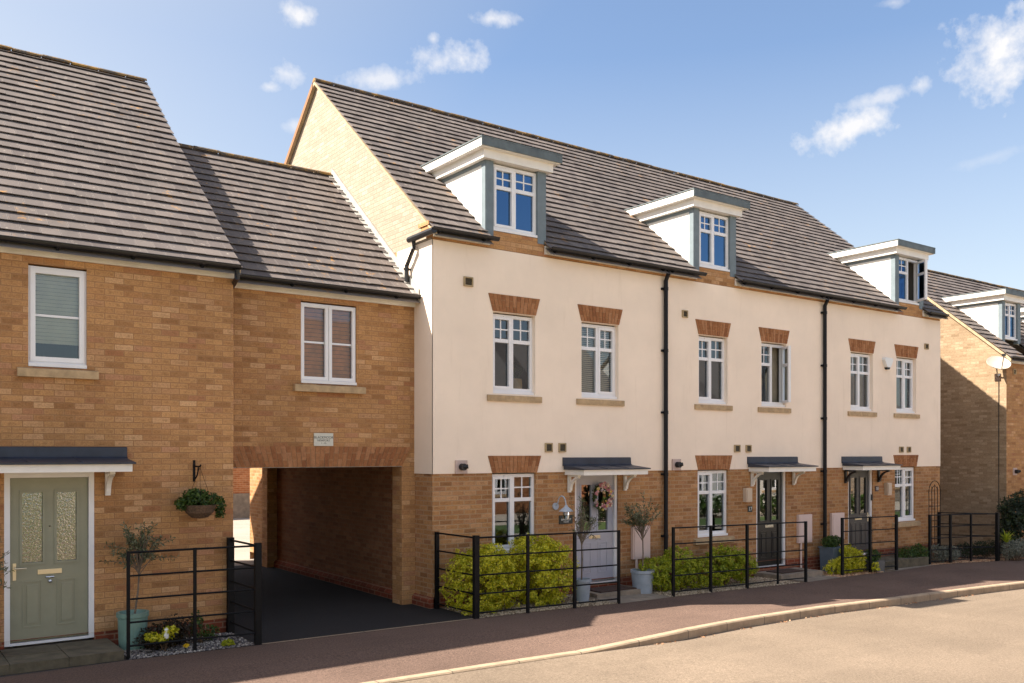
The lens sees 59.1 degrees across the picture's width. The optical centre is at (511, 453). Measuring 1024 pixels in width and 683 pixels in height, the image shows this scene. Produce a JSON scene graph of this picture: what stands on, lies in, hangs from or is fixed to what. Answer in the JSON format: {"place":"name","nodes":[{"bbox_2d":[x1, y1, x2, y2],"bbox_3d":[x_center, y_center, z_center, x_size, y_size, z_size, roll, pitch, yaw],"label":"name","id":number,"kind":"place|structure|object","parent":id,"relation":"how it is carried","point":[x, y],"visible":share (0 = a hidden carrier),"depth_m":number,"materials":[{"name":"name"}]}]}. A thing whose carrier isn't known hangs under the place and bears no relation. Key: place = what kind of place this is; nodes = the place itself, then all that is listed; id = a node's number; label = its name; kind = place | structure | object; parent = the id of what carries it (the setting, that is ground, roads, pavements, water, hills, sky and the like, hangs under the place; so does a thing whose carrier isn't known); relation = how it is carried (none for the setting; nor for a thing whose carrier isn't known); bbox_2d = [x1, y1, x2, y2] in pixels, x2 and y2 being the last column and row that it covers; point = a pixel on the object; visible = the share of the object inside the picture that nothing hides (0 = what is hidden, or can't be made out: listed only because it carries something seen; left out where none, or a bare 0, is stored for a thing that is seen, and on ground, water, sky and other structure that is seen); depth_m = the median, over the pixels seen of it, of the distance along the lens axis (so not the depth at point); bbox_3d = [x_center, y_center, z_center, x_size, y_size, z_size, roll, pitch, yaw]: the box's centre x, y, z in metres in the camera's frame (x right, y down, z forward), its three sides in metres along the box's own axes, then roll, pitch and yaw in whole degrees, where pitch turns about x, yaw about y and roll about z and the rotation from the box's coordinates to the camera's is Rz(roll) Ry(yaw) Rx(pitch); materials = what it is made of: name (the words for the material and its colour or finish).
{"place":"outdoors","nodes":[
{"label":"outdoors","id":0,"kind":"place"},
{"bbox_2d":[0,536,13,589],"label":"olive tree","id":1,"kind":"object","parent":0,"point":[3,569],"visible":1,"depth_m":10.05,"materials":[{"name":"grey plant"}]},
{"bbox_2d":[0,44,242,649],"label":"brick house","id":2,"kind":"structure","parent":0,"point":[120,265],"depth_m":11.44,"materials":[{"name":"brick"}]},
{"bbox_2d":[4,472,93,646],"bbox_3d":[-5.551,1.245,10.846,0.970,2.030,0.121,0,0,-36],"label":"door","id":3,"kind":"structure","parent":2,"relation":"in","point":[49,521],"depth_m":10.84,"materials":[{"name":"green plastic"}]},
{"bbox_2d":[17,265,98,379],"bbox_3d":[-5.475,-1.567,10.885,0.880,1.325,0.204,0,0,-36],"label":"window","id":4,"kind":"structure","parent":2,"relation":"in","point":[34,314],"depth_m":10.93,"materials":[{"name":"white plastic"}]},
{"bbox_2d":[193,460,200,481],"bbox_3d":[-4.073,0.230,11.691,0.030,0.280,0.286,0,0,-36],"label":"basket bracket","id":5,"kind":"object","parent":2,"relation":"attached to","point":[194,477],"visible":0.98,"depth_m":11.79,"materials":[{"name":"black metal"}]},
{"bbox_2d":[174,468,225,519],"bbox_3d":[-4.008,0.526,11.608,0.620,0.694,0.473,0,0,-7],"label":"hanging basket","id":6,"kind":"object","parent":5,"relation":"hanging from","point":[192,503],"visible":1,"depth_m":11.50,"materials":[{"name":"brown wicker"}]},
{"bbox_2d":[0,633,254,676],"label":"garden bed","id":7,"kind":"object","parent":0,"point":[125,659],"visible":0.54,"depth_m":10.64,"materials":[{"name":"grey gravel"}]},
{"bbox_2d":[144,625,179,651],"bbox_3d":[-4.201,2.228,10.839,0.404,0.331,0.192,0,0,-36],"label":"garden shrub","id":8,"kind":"object","parent":7,"relation":"on","point":[151,637],"visible":0.98,"depth_m":10.81,"materials":[{"name":"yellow plant"}]},
{"bbox_2d":[164,628,168,638],"bbox_3d":[-4.144,2.160,10.829,0.060,0.140,0.057,0,0,-36],"label":"garden ornament","id":9,"kind":"object","parent":8,"relation":"on","point":[166,634],"visible":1,"depth_m":10.81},
{"bbox_2d":[132,613,192,649],"bbox_3d":[-4.254,2.191,11.061,0.767,0.410,0.543,0,0,-36],"label":"garden shrub","id":10,"kind":"object","parent":7,"relation":"on","point":[185,630],"visible":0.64,"depth_m":11.05,"materials":[{"name":"green plant"}]},
{"bbox_2d":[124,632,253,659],"bbox_3d":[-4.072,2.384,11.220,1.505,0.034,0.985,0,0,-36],"label":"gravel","id":11,"kind":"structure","parent":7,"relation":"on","point":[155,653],"depth_m":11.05,"materials":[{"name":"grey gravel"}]},
{"bbox_2d":[116,609,148,649],"bbox_3d":[-4.644,2.160,11.059,0.374,0.440,0.374,0,0,-36],"label":"plant pot","id":12,"kind":"object","parent":11,"relation":"on","point":[139,615],"visible":0.81,"depth_m":10.93,"materials":[{"name":"ceramic"}]},
{"bbox_2d":[99,521,178,613],"bbox_3d":[-4.558,1.402,11.087,0.970,1.179,0.481,0,0,-36],"label":"olive tree","id":13,"kind":"object","parent":12,"relation":"in","point":[141,545],"visible":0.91,"depth_m":11.08,"materials":[{"name":"green plant"}]},
{"bbox_2d":[189,610,219,642],"bbox_3d":[-3.891,2.178,11.422,0.225,0.428,0.420,0,0,37],"label":"garden shrub","id":14,"kind":"object","parent":11,"relation":"on","point":[201,632],"visible":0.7,"depth_m":11.39,"materials":[{"name":"green plant"}]},
{"bbox_2d":[220,638,234,645],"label":"weed","id":15,"kind":"object","parent":11,"relation":"on","point":[228,641],"visible":1,"depth_m":11.18,"materials":[{"name":"green plant"}]},
{"bbox_2d":[126,537,261,659],"bbox_3d":[-4.048,1.780,11.227,1.558,1.320,0.992,0,0,-36],"label":"iron railing","id":16,"kind":"object","parent":7,"relation":"on","point":[257,590],"visible":0.97,"depth_m":11.13,"materials":[{"name":"black metal"}]},
{"bbox_2d":[233,468,249,517],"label":"garden wall","id":17,"kind":"structure","parent":0,"point":[241,492],"depth_m":33.47,"materials":[{"name":"orange brick"}]},
{"bbox_2d":[233,518,253,565],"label":"yard","id":18,"kind":"structure","parent":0,"point":[241,529],"depth_m":25.37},
{"bbox_2d":[525,132,830,584],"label":"townhouse","id":19,"kind":"structure","parent":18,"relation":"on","point":[741,350],"depth_m":18.28,"materials":[{"name":"beige paint"}]},
{"bbox_2d":[694,336,732,410],"bbox_3d":[3.900,-1.557,17.700,1.070,1.425,0.185,0,0,-36],"label":"window","id":20,"kind":"structure","parent":19,"relation":"in","point":[708,359],"depth_m":17.72,"materials":[{"name":"white plastic"}]},
{"bbox_2d":[693,470,734,544],"bbox_3d":[3.921,1.048,17.696,1.120,1.415,0.185,0,0,-36],"label":"window","id":21,"kind":"structure","parent":19,"relation":"in","point":[701,533],"depth_m":17.71,"materials":[{"name":"white plastic"}]},
{"bbox_2d":[699,211,729,271],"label":"window","id":22,"kind":"structure","parent":19,"relation":"in","point":[710,265],"depth_m":17.71,"materials":[{"name":"white plastic"}]},
{"bbox_2d":[743,488,751,501],"bbox_3d":[4.754,0.840,18.200,0.180,0.280,0.103,0,0,-36],"label":"wall box","id":23,"kind":"object","parent":19,"relation":"attached to","point":[747,494],"visible":1,"depth_m":18.15,"materials":[{"name":"beige plastic"}]},
{"bbox_2d":[756,472,784,566],"bbox_3d":[5.339,1.340,18.782,0.970,2.040,0.110,0,0,-36],"label":"door","id":24,"kind":"structure","parent":19,"relation":"in","point":[767,530],"depth_m":18.80,"materials":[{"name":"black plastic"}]},
{"bbox_2d":[758,343,790,412],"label":"window","id":25,"kind":"structure","parent":19,"relation":"in","point":[772,350],"depth_m":18.85,"materials":[{"name":"white plastic"}]},
{"bbox_2d":[676,172,949,559],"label":"townhouse","id":26,"kind":"structure","parent":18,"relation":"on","point":[880,425],"depth_m":21.40,"materials":[{"name":"beige paint"}]},
{"bbox_2d":[848,470,871,554],"bbox_3d":[7.908,1.320,20.638,0.970,2.000,0.121,0,0,-36],"label":"door","id":27,"kind":"structure","parent":26,"relation":"in","point":[859,523],"depth_m":20.67,"materials":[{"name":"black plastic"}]},
{"bbox_2d":[847,353,876,416],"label":"window","id":28,"kind":"structure","parent":26,"relation":"in","point":[857,373],"depth_m":20.78,"materials":[{"name":"white plastic"}]},
{"bbox_2d":[882,357,892,369],"bbox_3d":[8.781,-2.095,21.113,0.340,0.270,0.083,0,0,-36],"label":"alarm box","id":29,"kind":"object","parent":26,"relation":"attached to","point":[887,362],"visible":1,"depth_m":21.06,"materials":[{"name":"white plastic"}]},
{"bbox_2d":[884,483,891,494],"bbox_3d":[8.806,0.835,21.137,0.170,0.290,0.103,0,0,-36],"label":"wall box","id":30,"kind":"object","parent":26,"relation":"attached to","point":[887,488],"visible":1,"depth_m":21.10,"materials":[{"name":"beige plastic"}]},
{"bbox_2d":[892,467,920,527],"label":"window","id":31,"kind":"structure","parent":26,"relation":"in","point":[903,517],"depth_m":21.72,"materials":[{"name":"white plastic"}]},
{"bbox_2d":[894,358,919,418],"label":"window","id":32,"kind":"structure","parent":26,"relation":"in","point":[901,364],"depth_m":21.83,"materials":[{"name":"white plastic"}]},
{"bbox_2d":[899,257,926,304],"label":"window","id":33,"kind":"structure","parent":26,"relation":"in","point":[920,268],"depth_m":21.77,"materials":[{"name":"white plastic"}]},
{"bbox_2d":[926,269,1023,556],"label":"brick house","id":34,"kind":"structure","parent":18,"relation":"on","point":[981,440],"depth_m":25.39,"materials":[{"name":"beige brick"}]},
{"bbox_2d":[986,354,1010,380],"bbox_3d":[13.154,-2.317,24.380,0.606,0.675,0.518,0,0,-36],"label":"satellite dish","id":35,"kind":"object","parent":34,"relation":"attached to","point":[997,362],"visible":1,"depth_m":24.43,"materials":[{"name":"white plastic"}]},
{"bbox_2d":[1005,302,1016,340],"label":"window","id":36,"kind":"structure","parent":34,"relation":"in","point":[1013,306],"depth_m":25.84,"materials":[{"name":"white plastic"}]},
{"bbox_2d":[179,143,420,604],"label":"archway house","id":37,"kind":"structure","parent":0,"point":[326,297],"depth_m":14.10,"materials":[{"name":"brick"}]},
{"bbox_2d":[314,433,332,445],"bbox_3d":[-2.802,-0.205,13.430,0.305,0.190,0.018,0,0,-36],"label":"name plaque","id":38,"kind":"object","parent":37,"relation":"on","point":[323,439],"visible":1,"depth_m":13.42,"materials":[{"name":"metal"}]},
{"bbox_2d":[293,302,365,393],"bbox_3d":[-2.745,-1.562,13.512,1.135,1.315,0.213,0,0,-36],"label":"window","id":39,"kind":"structure","parent":37,"relation":"in","point":[331,375],"depth_m":13.53,"materials":[{"name":"white plastic"}]},
{"bbox_2d":[234,564,471,644],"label":"driveway","id":40,"kind":"structure","parent":0,"point":[297,606],"depth_m":13.74,"materials":[{"name":"grey asphalt"}]},
{"bbox_2d":[262,618,472,643],"bbox_3d":[-1.848,2.387,12.178,3.103,0.001,0.050,0,0,-34],"label":"drive edging","id":41,"kind":"object","parent":40,"relation":"on","point":[364,631],"visible":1,"depth_m":12.10,"materials":[{"name":"concrete"}]},
{"bbox_2d":[250,78,670,608],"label":"townhouse","id":42,"kind":"structure","parent":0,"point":[509,247],"depth_m":15.34,"materials":[{"name":"beige paint"}]},
{"bbox_2d":[492,473,533,558],"bbox_3d":[0.022,1.048,14.871,1.130,1.415,0.185,0,0,-36],"label":"window","id":43,"kind":"structure","parent":42,"relation":"in","point":[510,477],"depth_m":14.87,"materials":[{"name":"white plastic"}]},
{"bbox_2d":[487,314,541,402],"bbox_3d":[0.007,-1.557,14.878,1.098,1.425,0.185,0,0,-36],"label":"window","id":44,"kind":"structure","parent":42,"relation":"in","point":[508,389],"depth_m":14.89,"materials":[{"name":"white plastic"}]},
{"bbox_2d":[506,362,524,388],"bbox_3d":[0.056,-1.253,15.157,0.440,0.567,0.220,0,0,-36],"label":"houseplant","id":45,"kind":"object","parent":42,"relation":"in","point":[517,380],"visible":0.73,"depth_m":15.11,"materials":[{"name":"grey plant"}]},
{"bbox_2d":[494,164,536,237],"bbox_3d":[0.024,-4.147,14.903,0.900,1.086,0.135,0,0,-36],"label":"window","id":46,"kind":"structure","parent":42,"relation":"in","point":[514,176],"depth_m":14.89,"materials":[{"name":"white plastic"}]},
{"bbox_2d":[552,495,572,518],"bbox_3d":[0.870,0.909,15.218,0.244,0.401,0.373,0,0,-36],"label":"wall lamp","id":47,"kind":"object","parent":42,"relation":"attached to","point":[564,509],"visible":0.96,"depth_m":15.14,"materials":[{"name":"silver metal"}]},
{"bbox_2d":[559,515,572,523],"bbox_3d":[0.924,1.135,15.476,0.290,0.150,0.018,0,0,-36],"label":"house sign","id":48,"kind":"object","parent":42,"relation":"attached to","point":[565,520],"visible":0.96,"depth_m":15.47,"materials":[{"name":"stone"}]},
{"bbox_2d":[575,475,616,582],"bbox_3d":[1.452,1.310,15.965,1.010,1.980,0.110,0,0,-36],"label":"door","id":49,"kind":"structure","parent":42,"relation":"in","point":[607,539],"depth_m":16.01,"materials":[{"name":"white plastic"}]},
{"bbox_2d":[576,324,624,405],"bbox_3d":[1.511,-1.558,15.994,1.106,1.426,0.227,0,0,-36],"label":"window","id":50,"kind":"structure","parent":42,"relation":"in","point":[595,340],"depth_m":16.02,"materials":[{"name":"white plastic"}]},
{"bbox_2d":[592,481,614,510],"bbox_3d":[1.606,0.756,15.933,0.495,0.525,0.171,0,0,-36],"label":"door wreath","id":51,"kind":"object","parent":42,"relation":"attached to","point":[608,501],"depth_m":15.90,"materials":[{"name":"pink plant"}]},
{"bbox_2d":[0,559,1023,682],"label":"pavement","id":52,"kind":"structure","parent":0,"point":[374,655],"depth_m":11.79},
{"bbox_2d":[0,638,123,675],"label":"stone doorstep","id":53,"kind":"object","parent":52,"relation":"on","point":[46,657],"visible":1,"depth_m":10.25,"materials":[{"name":"grey stone"}]},
{"bbox_2d":[928,512,999,563],"bbox_3d":[10.672,2.064,22.005,2.541,1.264,0.858,0,0,-27],"label":"iron railing","id":54,"kind":"object","parent":52,"relation":"on","point":[996,536],"visible":0.96,"depth_m":22.00,"materials":[{"name":"black metal"}]},
{"bbox_2d":[1000,529,1014,560],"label":"spiky plant","id":55,"kind":"object","parent":52,"relation":"on","point":[1006,537],"visible":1,"depth_m":22.30,"materials":[{"name":"green plant"}]},
{"bbox_2d":[1000,539,1023,560],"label":"garden shrub","id":56,"kind":"object","parent":52,"relation":"on","point":[1017,550],"visible":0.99,"depth_m":22.29,"materials":[{"name":"grey plant"}]},
{"bbox_2d":[0,0,1023,289],"label":"sky","id":57,"kind":"structure","parent":0,"point":[883,120],"materials":[{"name":"blue"}]},
{"bbox_2d":[442,597,600,617],"bbox_3d":[0.167,2.404,14.168,2.300,0.020,1.253,0,0,-36],"label":"garden bed","id":58,"kind":"object","parent":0,"point":[450,609],"visible":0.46,"depth_m":13.95,"materials":[{"name":"brown soil"}]},
{"bbox_2d":[438,543,524,614],"bbox_3d":[-0.447,1.885,13.772,1.202,1.021,0.973,0,0,-36],"label":"euonymus shrub","id":59,"kind":"object","parent":58,"relation":"on","point":[490,602],"visible":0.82,"depth_m":13.59,"materials":[{"name":"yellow plant"}]},
{"bbox_2d":[506,533,580,605],"bbox_3d":[0.451,1.841,14.474,1.097,1.119,0.947,0,0,-36],"label":"euonymus shrub","id":60,"kind":"object","parent":58,"relation":"on","point":[541,561],"visible":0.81,"depth_m":14.28,"materials":[{"name":"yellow plant"}]},
{"bbox_2d":[577,577,591,601],"bbox_3d":[1.137,2.229,14.755,0.324,0.360,0.324,0,0,-36],"label":"plant pot","id":61,"kind":"object","parent":58,"relation":"on","point":[583,593],"visible":0.72,"depth_m":14.64,"materials":[{"name":"grey ceramic"}]},
{"bbox_2d":[568,495,601,579],"bbox_3d":[1.195,1.389,14.838,0.646,1.422,0.420,0,0,-36],"label":"olive tree","id":62,"kind":"object","parent":61,"relation":"on","point":[581,525],"visible":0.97,"depth_m":14.75,"materials":[{"name":"green plant"}]},
{"bbox_2d":[397,588,1023,682],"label":"road","id":63,"kind":"structure","parent":0,"point":[977,638],"depth_m":11.37,"materials":[{"name":"beige asphalt"}]},
{"bbox_2d":[362,581,1023,682],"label":"kerb","id":64,"kind":"structure","parent":63,"relation":"on","point":[709,628],"depth_m":13.16,"materials":[{"name":"concrete"}]},
{"bbox_2d":[654,595,972,644],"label":"fallen leaf scraps","id":65,"kind":"object","parent":63,"relation":"on","point":[805,617],"visible":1,"depth_m":13.94,"materials":[{"name":"brown plant"}]},
{"bbox_2d":[590,565,930,602],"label":"path","id":66,"kind":"structure","parent":0,"point":[632,598],"depth_m":15.36,"materials":[{"name":"grey concrete"}]},
{"bbox_2d":[589,584,640,597],"bbox_3d":[1.683,2.400,15.621,1.092,0.099,0.612,0,0,-36],"label":"stone doorstep","id":67,"kind":"object","parent":66,"relation":"on","point":[614,593],"visible":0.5,"depth_m":15.29,"materials":[{"name":"grey stone"}]},
{"bbox_2d":[590,585,636,592],"bbox_3d":[1.699,2.341,15.607,0.830,0.017,0.440,0,0,-36],"label":"doormat","id":68,"kind":"object","parent":67,"relation":"on","point":[612,588],"visible":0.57,"depth_m":15.58,"materials":[{"name":"grey fabric"}]},
{"bbox_2d":[630,568,654,593],"bbox_3d":[2.284,2.237,15.797,0.424,0.400,0.424,0,0,-36],"label":"plant pot","id":69,"kind":"object","parent":66,"relation":"on","point":[642,580],"visible":0.88,"depth_m":15.64,"materials":[{"name":"grey ceramic"}]},
{"bbox_2d":[619,491,661,567],"bbox_3d":[2.286,1.380,15.812,0.813,1.434,0.456,0,0,-36],"label":"olive tree","id":70,"kind":"object","parent":69,"relation":"in","point":[637,517],"visible":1,"depth_m":15.76,"materials":[{"name":"green plant"}]},
{"bbox_2d":[754,567,822,579],"bbox_3d":[5.662,2.470,18.473,1.342,0.120,0.662,0,0,-36],"label":"stone doorstep","id":71,"kind":"object","parent":66,"relation":"on","point":[810,573],"visible":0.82,"depth_m":18.22,"materials":[{"name":"grey stone"}]},
{"bbox_2d":[766,568,803,573],"bbox_3d":[5.584,2.401,18.435,0.720,0.015,0.400,0,0,-36],"label":"doormat","id":72,"kind":"object","parent":71,"relation":"on","point":[786,570],"visible":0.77,"depth_m":18.45,"materials":[{"name":"grey fabric"}]},
{"bbox_2d":[562,559,989,604],"bbox_3d":[6.364,2.531,18.654,13.000,0.234,1.262,0,0,-36],"label":"garden bed","id":73,"kind":"object","parent":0,"point":[742,583],"visible":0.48,"depth_m":16.80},
{"bbox_2d":[434,530,619,618],"bbox_3d":[0.379,1.828,13.744,3.006,1.276,1.019,0,0,-12],"label":"iron railing","id":74,"kind":"object","parent":73,"relation":"on","point":[475,592],"visible":0.94,"depth_m":13.59,"materials":[{"name":"black metal"}]},
{"bbox_2d":[445,577,799,617],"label":"gravel","id":75,"kind":"structure","parent":73,"relation":"on","point":[669,592],"depth_m":15.65,"materials":[{"name":"grey gravel"}]},
{"bbox_2d":[696,543,758,585],"bbox_3d":[4.074,2.083,17.046,1.499,0.794,0.815,0,0,-36],"label":"euonymus shrub","id":76,"kind":"object","parent":75,"relation":"on","point":[728,563],"visible":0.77,"depth_m":16.90,"materials":[{"name":"green plant"}]},
{"bbox_2d":[635,545,714,591],"bbox_3d":[2.955,2.057,16.210,1.694,0.802,0.818,0,0,-36],"label":"euonymus shrub","id":77,"kind":"object","parent":73,"relation":"on","point":[664,563],"visible":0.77,"depth_m":16.04,"materials":[{"name":"green plant"}]},
{"bbox_2d":[672,521,806,596],"bbox_3d":[4.240,1.908,16.526,3.771,1.297,0.068,0,0,-37],"label":"iron railing","id":78,"kind":"object","parent":73,"relation":"on","point":[746,569],"visible":0.96,"depth_m":16.54,"materials":[{"name":"black metal"}]},
{"bbox_2d":[818,546,840,572],"bbox_3d":[6.876,2.275,19.396,0.460,0.550,0.380,0,0,-36],"label":"square planter","id":79,"kind":"object","parent":73,"relation":"on","point":[828,553],"visible":0.48,"depth_m":19.27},
{"bbox_2d":[820,535,840,546],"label":"planter shrub","id":80,"kind":"object","parent":79,"relation":"in","point":[831,541],"visible":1,"depth_m":19.26,"materials":[{"name":"green plant"}]},
{"bbox_2d":[822,543,866,574],"bbox_3d":[7.044,2.224,19.108,1.384,0.644,0.396,0,0,-36],"label":"euonymus shrub","id":81,"kind":"object","parent":73,"relation":"on","point":[850,563],"visible":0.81,"depth_m":19.06,"materials":[{"name":"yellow plant"}]},
{"bbox_2d":[841,515,897,575],"bbox_3d":[7.646,1.977,19.275,2.060,1.286,0.048,0,0,-36],"label":"iron railing","id":82,"kind":"object","parent":73,"relation":"on","point":[870,542],"visible":0.92,"depth_m":19.26,"materials":[{"name":"black metal"}]},
{"bbox_2d":[863,560,884,571],"bbox_3d":[7.837,2.450,19.587,0.380,0.240,0.320,0,0,-36],"label":"square planter","id":83,"kind":"object","parent":73,"relation":"on","point":[881,564],"visible":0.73,"depth_m":19.50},
{"bbox_2d":[865,549,882,561],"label":"planter plant","id":84,"kind":"object","parent":83,"relation":"on","point":[875,558],"visible":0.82,"depth_m":19.44,"materials":[{"name":"green plant"}]},
{"bbox_2d":[871,562,879,572],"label":"garden shrub","id":85,"kind":"object","parent":73,"relation":"on","point":[875,568],"visible":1,"depth_m":19.24,"materials":[{"name":"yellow plant"}]},
{"bbox_2d":[857,555,928,569],"bbox_3d":[8.637,2.520,20.630,2.092,0.240,0.662,0,0,-36],"label":"stone doorstep","id":86,"kind":"object","parent":73,"relation":"on","point":[903,562],"visible":0.42,"depth_m":20.55,"materials":[{"name":"grey stone"}]},
{"bbox_2d":[894,543,929,557],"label":"garden shrub","id":87,"kind":"object","parent":73,"relation":"on","point":[914,550],"visible":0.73,"depth_m":20.97,"materials":[{"name":"green plant"}]},
{"bbox_2d":[928,480,940,548],"bbox_3d":[10.322,1.526,22.053,0.557,1.729,0.021,0,0,-36],"label":"obelisk trellis","id":88,"kind":"object","parent":73,"relation":"on","point":[934,520],"visible":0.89,"depth_m":22.05,"materials":[{"name":"black paint"}]},
{"bbox_2d":[926,544,960,562],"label":"lavender plant","id":89,"kind":"object","parent":73,"relation":"on","point":[943,554],"visible":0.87,"depth_m":21.54,"materials":[{"name":"grey plant"}]},
{"bbox_2d":[948,549,994,556],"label":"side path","id":90,"kind":"structure","parent":0,"point":[962,552],"depth_m":24.11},
{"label":"garden bed","id":91,"kind":"structure","parent":0,"visible":0},
{"bbox_2d":[823,554,1023,576],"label":"gravel","id":92,"kind":"structure","parent":91,"relation":"on","point":[932,563],"depth_m":21.51,"materials":[{"name":"grey gravel"}]},
{"bbox_2d":[956,540,1004,558],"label":"hedge","id":93,"kind":"object","parent":91,"relation":"on","point":[977,552],"visible":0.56,"depth_m":22.94,"materials":[{"name":"green plant"}]},
{"bbox_2d":[994,489,1023,549],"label":"dark shrub","id":94,"kind":"object","parent":91,"relation":"on","point":[1012,521],"visible":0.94,"depth_m":23.06,"materials":[{"name":"green plant"}]},
{"bbox_2d":[1000,541,1020,559],"bbox_3d":[13.339,2.471,23.130,3.180,0.567,0.026,0,0,-33],"label":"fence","id":95,"kind":"object","parent":91,"relation":"on","point":[1002,552],"visible":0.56,"depth_m":22.32,"materials":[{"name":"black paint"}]}
]}

